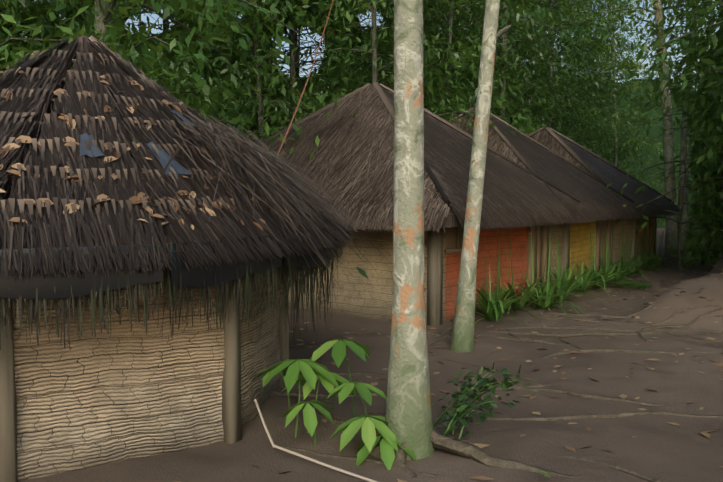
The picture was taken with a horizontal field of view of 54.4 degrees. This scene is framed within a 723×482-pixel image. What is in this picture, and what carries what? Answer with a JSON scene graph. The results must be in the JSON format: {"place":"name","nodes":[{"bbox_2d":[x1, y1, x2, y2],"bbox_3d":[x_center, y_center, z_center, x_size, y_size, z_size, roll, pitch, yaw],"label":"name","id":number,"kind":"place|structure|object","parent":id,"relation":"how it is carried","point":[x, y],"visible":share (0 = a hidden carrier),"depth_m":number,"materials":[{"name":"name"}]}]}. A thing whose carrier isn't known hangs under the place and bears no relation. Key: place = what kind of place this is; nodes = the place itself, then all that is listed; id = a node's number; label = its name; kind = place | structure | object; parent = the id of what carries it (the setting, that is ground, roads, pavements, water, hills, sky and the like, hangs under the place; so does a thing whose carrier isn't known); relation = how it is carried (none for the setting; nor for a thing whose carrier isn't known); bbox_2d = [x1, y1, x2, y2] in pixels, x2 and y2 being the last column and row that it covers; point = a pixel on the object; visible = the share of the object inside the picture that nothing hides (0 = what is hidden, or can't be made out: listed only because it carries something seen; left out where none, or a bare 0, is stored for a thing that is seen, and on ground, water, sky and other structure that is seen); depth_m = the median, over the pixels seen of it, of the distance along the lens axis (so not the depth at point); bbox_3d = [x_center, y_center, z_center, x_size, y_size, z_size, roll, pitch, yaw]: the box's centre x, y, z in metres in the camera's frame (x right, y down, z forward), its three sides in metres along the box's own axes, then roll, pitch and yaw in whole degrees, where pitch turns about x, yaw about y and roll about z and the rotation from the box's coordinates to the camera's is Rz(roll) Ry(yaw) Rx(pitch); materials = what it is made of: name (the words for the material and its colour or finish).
{"place":"outdoors","nodes":[
{"label":"outdoors","id":0,"kind":"place"},
{"bbox_2d":[2,59,254,211],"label":"hut roof poles","id":1,"kind":"object","parent":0,"point":[52,100],"depth_m":4.83,"materials":[{"name":"brown wood"}]},
{"bbox_2d":[13,205,282,480],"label":"hut walls","id":2,"kind":"structure","parent":0,"point":[117,393],"depth_m":4.47,"materials":[{"name":"beige wicker"}]},
{"bbox_2d":[0,0,722,304],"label":"forest tree","id":3,"kind":"object","parent":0,"point":[194,64],"depth_m":16.17,"materials":[{"name":"green plant"}]},
{"bbox_2d":[278,0,333,153],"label":"hanging vine","id":4,"kind":"object","parent":3,"relation":"hanging from","point":[306,81],"visible":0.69,"depth_m":7.43,"materials":[{"name":"brown plant"}]},
{"bbox_2d":[585,0,722,267],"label":"forest tree leaves","id":5,"kind":"object","parent":3,"relation":"attached to","point":[696,252],"visible":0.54,"depth_m":17.30,"materials":[{"name":"green plant"}]},
{"bbox_2d":[17,227,722,481],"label":"terrain","id":6,"kind":"structure","parent":0,"point":[661,449],"depth_m":5.73,"materials":[{"name":"brown soil"}]},
{"bbox_2d":[0,199,288,481],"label":"wooden posts","id":7,"kind":"object","parent":6,"relation":"on","point":[231,401],"visible":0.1,"depth_m":4.82,"materials":[{"name":"brown wood"}]},
{"bbox_2d":[0,50,341,258],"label":"roof ridges","id":8,"kind":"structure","parent":6,"relation":"on","point":[61,86],"depth_m":4.70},
{"bbox_2d":[73,36,96,58],"bbox_3d":[-2.257,-1.562,5.716,0.320,0.200,0.320,0,3,-2],"label":"roof cap","id":9,"kind":"object","parent":8,"relation":"on","point":[80,44],"visible":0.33,"depth_m":5.64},
{"bbox_2d":[80,109,193,175],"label":"plastic scraps","id":10,"kind":"object","parent":8,"relation":"on","point":[164,157],"visible":0.85,"depth_m":4.60,"materials":[{"name":"grey plastic"}]},
{"bbox_2d":[0,49,317,221],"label":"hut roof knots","id":11,"kind":"object","parent":8,"relation":"attached to","point":[53,169],"visible":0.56,"depth_m":4.50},
{"bbox_2d":[0,59,323,230],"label":"dry leaves","id":12,"kind":"object","parent":8,"relation":"on","point":[23,138],"visible":0.33,"depth_m":4.39,"materials":[{"name":"brown plant"}]},
{"bbox_2d":[0,228,341,298],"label":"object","id":13,"kind":"object","parent":8,"relation":"attached to","point":[62,285],"visible":0.6,"depth_m":3.82,"materials":[{"name":"black"}]},
{"bbox_2d":[0,225,345,349],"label":"thatch fringe","id":14,"kind":"object","parent":8,"relation":"attached to","point":[293,272],"visible":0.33,"depth_m":4.07,"materials":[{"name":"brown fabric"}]},
{"bbox_2d":[0,36,355,282],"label":"hut roof fibres","id":15,"kind":"object","parent":8,"relation":"attached to","point":[60,229],"visible":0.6,"depth_m":4.34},
{"bbox_2d":[88,36,305,194],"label":"hut ridges","id":16,"kind":"object","parent":8,"relation":"on","point":[116,55],"visible":0.12,"depth_m":5.66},
{"bbox_2d":[147,109,388,290],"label":"hut roof fronds","id":17,"kind":"object","parent":8,"relation":"on","point":[257,165],"visible":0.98,"depth_m":5.06,"materials":[{"name":"brown plant"}]},
{"bbox_2d":[254,399,377,481],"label":"pvc pipe","id":18,"kind":"object","parent":6,"relation":"on","point":[308,458],"visible":1,"depth_m":4.44,"materials":[{"name":"beige plastic"}]},
{"bbox_2d":[289,227,445,324],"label":"hut wall","id":19,"kind":"structure","parent":6,"relation":"on","point":[361,295],"depth_m":9.94,"materials":[{"name":"beige wicker"}]},
{"bbox_2d":[296,227,442,325],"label":"wooden posts","id":20,"kind":"object","parent":6,"relation":"on","point":[434,276],"depth_m":9.28,"materials":[{"name":"brown wood"}]},
{"bbox_2d":[284,339,515,445],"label":"plant stems","id":21,"kind":"object","parent":6,"relation":"on","point":[452,423],"visible":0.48,"depth_m":4.83,"materials":[{"name":"green plant"}]},
{"bbox_2d":[254,339,549,481],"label":"sapling leaves","id":22,"kind":"object","parent":6,"relation":"on","point":[288,369],"visible":0.94,"depth_m":4.84,"materials":[{"name":"green plant"}]},
{"bbox_2d":[263,84,593,232],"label":"thatched roof","id":23,"kind":"structure","parent":6,"relation":"on","point":[353,157],"depth_m":10.48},
{"bbox_2d":[260,82,579,203],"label":"hut roof ridges","id":24,"kind":"object","parent":23,"relation":"on","point":[390,107],"visible":0.54,"depth_m":11.99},
{"bbox_2d":[385,0,511,459],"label":"tree","id":25,"kind":"object","parent":6,"relation":"on","point":[408,415],"depth_m":4.51,"materials":[{"name":"grey plant"}]},
{"bbox_2d":[177,251,722,481],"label":"fallen leaves","id":26,"kind":"object","parent":6,"relation":"on","point":[623,396],"visible":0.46,"depth_m":7.19,"materials":[{"name":"brown plant"}]},
{"bbox_2d":[445,225,526,321],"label":"hut wall","id":27,"kind":"structure","parent":6,"relation":"on","point":[489,240],"depth_m":10.84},
{"bbox_2d":[445,224,547,294],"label":"hut wall","id":28,"kind":"structure","parent":6,"relation":"on","point":[454,238],"depth_m":12.22,"materials":[{"name":"brown wood"}]},
{"bbox_2d":[271,302,722,481],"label":"tree roots","id":29,"kind":"object","parent":6,"relation":"on","point":[450,443],"visible":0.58,"depth_m":5.83,"materials":[{"name":"brown wood"}]},
{"bbox_2d":[337,279,698,440],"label":"ground twigs","id":30,"kind":"object","parent":6,"relation":"on","point":[483,358],"visible":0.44,"depth_m":7.15,"materials":[{"name":"brown plant"}]},
{"bbox_2d":[451,109,642,224],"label":"thatched roof","id":31,"kind":"structure","parent":6,"relation":"on","point":[599,201],"depth_m":14.22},
{"bbox_2d":[448,107,633,202],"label":"hut roof ridges","id":32,"kind":"object","parent":31,"relation":"on","point":[528,166],"visible":0.42,"depth_m":15.30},
{"bbox_2d":[549,222,562,288],"bbox_3d":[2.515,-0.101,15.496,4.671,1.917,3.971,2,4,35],"label":"wall panel","id":33,"kind":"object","parent":6,"relation":"on","point":[555,236],"depth_m":13.04,"materials":[{"name":"brown wood"}]},
{"bbox_2d":[475,221,676,325],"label":"strap leaves","id":34,"kind":"object","parent":6,"relation":"on","point":[495,306],"visible":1,"depth_m":11.52,"materials":[{"name":"green plant"}]},
{"bbox_2d":[547,220,611,280],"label":"wooden posts","id":35,"kind":"object","parent":6,"relation":"on","point":[566,241],"depth_m":13.35,"materials":[{"name":"brown wood"}]},
{"bbox_2d":[569,220,595,282],"bbox_3d":[4.484,-0.029,14.295,0.066,1.931,1.900,2,4,35],"label":"wall panel","id":36,"kind":"object","parent":6,"relation":"on","point":[581,243],"visible":0.44,"depth_m":14.31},
{"bbox_2d":[595,218,610,272],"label":"hut wall","id":37,"kind":"structure","parent":6,"relation":"on","point":[603,229],"depth_m":15.49,"materials":[{"name":"brown wood"}]},
{"bbox_2d":[531,128,683,218],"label":"thatched roof","id":38,"kind":"structure","parent":6,"relation":"on","point":[605,172],"depth_m":17.70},
{"bbox_2d":[528,127,674,213],"bbox_3d":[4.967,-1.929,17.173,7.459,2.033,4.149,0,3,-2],"label":"hut roof ridges","id":39,"kind":"object","parent":38,"relation":"on","point":[564,145],"visible":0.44,"depth_m":18.65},
{"bbox_2d":[613,217,646,269],"bbox_3d":[4.915,-0.279,18.890,4.668,1.928,4.372,2,4,35],"label":"wall panel","id":40,"kind":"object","parent":6,"relation":"on","point":[617,237],"depth_m":16.99,"materials":[{"name":"brown wood"}]},
{"bbox_2d":[543,79,722,227],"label":"tree foliage","id":41,"kind":"object","parent":6,"relation":"on","point":[655,133],"visible":0.02,"depth_m":46.25,"materials":[{"name":"green plant"}]},
{"bbox_2d":[653,0,722,255],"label":"tree trunk","id":42,"kind":"object","parent":6,"relation":"on","point":[672,232],"visible":0.35,"depth_m":21.63,"materials":[{"name":"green plant"}]},
{"bbox_2d":[22,0,721,119],"label":"sky","id":43,"kind":"structure","parent":0,"point":[143,18],"materials":[{"name":"blue"}]},
{"bbox_2d":[375,89,463,227],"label":"roof ridge","id":44,"kind":"structure","parent":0,"point":[452,221],"depth_m":8.57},
{"bbox_2d":[431,350,530,439],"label":"shrub leaves","id":45,"kind":"object","parent":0,"point":[472,395],"visible":0.92,"depth_m":4.73,"materials":[{"name":"green plant"}]},
{"bbox_2d":[610,216,656,266],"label":"wooden posts","id":46,"kind":"object","parent":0,"point":[634,221],"depth_m":17.42,"materials":[{"name":"brown wood"}]},
{"bbox_2d":[646,215,655,262],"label":"hut wall","id":47,"kind":"structure","parent":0,"point":[650,234],"depth_m":19.13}
]}

